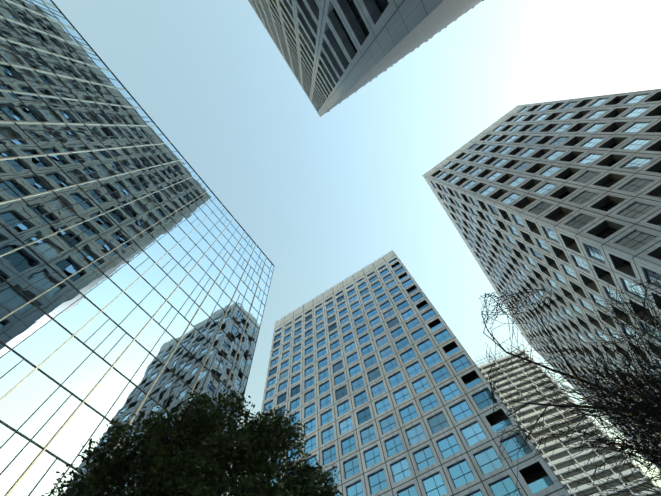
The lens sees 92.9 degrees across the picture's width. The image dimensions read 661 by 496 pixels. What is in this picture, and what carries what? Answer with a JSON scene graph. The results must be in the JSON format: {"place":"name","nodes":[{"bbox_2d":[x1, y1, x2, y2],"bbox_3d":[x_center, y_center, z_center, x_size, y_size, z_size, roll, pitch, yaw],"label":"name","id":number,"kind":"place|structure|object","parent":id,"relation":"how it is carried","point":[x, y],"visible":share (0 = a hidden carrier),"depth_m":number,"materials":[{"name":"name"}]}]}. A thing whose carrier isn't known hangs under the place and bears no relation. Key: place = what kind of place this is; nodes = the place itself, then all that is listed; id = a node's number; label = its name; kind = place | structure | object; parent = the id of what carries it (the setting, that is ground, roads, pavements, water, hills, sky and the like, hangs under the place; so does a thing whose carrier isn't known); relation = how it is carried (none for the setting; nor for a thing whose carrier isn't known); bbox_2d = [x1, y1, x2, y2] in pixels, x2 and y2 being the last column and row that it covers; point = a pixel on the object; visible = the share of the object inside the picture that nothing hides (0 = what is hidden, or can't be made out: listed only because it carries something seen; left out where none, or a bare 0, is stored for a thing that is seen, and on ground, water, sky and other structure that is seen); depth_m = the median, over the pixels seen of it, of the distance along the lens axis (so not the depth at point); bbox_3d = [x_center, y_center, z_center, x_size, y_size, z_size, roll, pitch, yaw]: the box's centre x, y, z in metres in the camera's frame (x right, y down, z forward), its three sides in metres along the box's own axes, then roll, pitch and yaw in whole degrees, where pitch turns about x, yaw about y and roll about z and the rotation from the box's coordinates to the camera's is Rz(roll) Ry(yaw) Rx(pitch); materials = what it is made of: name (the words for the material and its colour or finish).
{"place":"outdoors","nodes":[
{"label":"outdoors","id":0,"kind":"place"},
{"bbox_2d":[52,0,660,495],"label":"sky","id":1,"kind":"structure","parent":0,"point":[325,197],"materials":[{"name":"blue"}]},
{"bbox_2d":[261,250,569,495],"bbox_3d":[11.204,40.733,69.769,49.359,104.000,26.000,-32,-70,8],"label":"building","id":2,"kind":"structure","parent":0,"point":[377,381],"depth_m":59.82,"materials":[{"name":"grey concrete"}]},
{"bbox_2d":[422,88,660,469],"bbox_3d":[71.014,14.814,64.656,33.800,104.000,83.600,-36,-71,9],"label":"building","id":3,"kind":"structure","parent":0,"point":[561,199],"depth_m":57.71,"materials":[{"name":"grey concrete"}]},
{"label":"ground","id":4,"kind":"structure","parent":0,"visible":0},
{"bbox_2d":[0,0,273,495],"bbox_3d":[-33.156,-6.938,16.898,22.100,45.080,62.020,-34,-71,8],"label":"glass skyscraper","id":5,"kind":"structure","parent":4,"relation":"on","point":[136,268],"depth_m":20.89,"materials":[{"name":"blue glass"}]},
{"bbox_2d":[41,379,342,495],"bbox_3d":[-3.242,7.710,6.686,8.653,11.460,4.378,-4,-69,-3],"label":"evergreen tree","id":6,"kind":"object","parent":4,"relation":"on","point":[194,453],"visible":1,"depth_m":8.98,"materials":[{"name":"green plant"}]},
{"bbox_2d":[248,0,483,116],"bbox_3d":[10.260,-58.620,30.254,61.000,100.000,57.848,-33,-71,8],"label":"skyscraper","id":7,"kind":"structure","parent":4,"relation":"on","point":[334,53],"depth_m":25.18,"materials":[{"name":"grey concrete"}]},
{"bbox_2d":[474,346,660,495],"bbox_3d":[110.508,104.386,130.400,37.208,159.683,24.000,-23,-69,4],"label":"high-rise building with balconies","id":8,"kind":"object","parent":4,"relation":"on","point":[558,462],"visible":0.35,"depth_m":143.91,"materials":[{"name":"concrete"},{"name":"glass"}]},
{"bbox_2d":[479,276,660,495],"bbox_3d":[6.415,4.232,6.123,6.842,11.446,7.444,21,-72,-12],"label":"bare tree","id":9,"kind":"object","parent":4,"relation":"on","point":[628,411],"visible":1,"depth_m":6.51,"materials":[{"name":"brown plant"}]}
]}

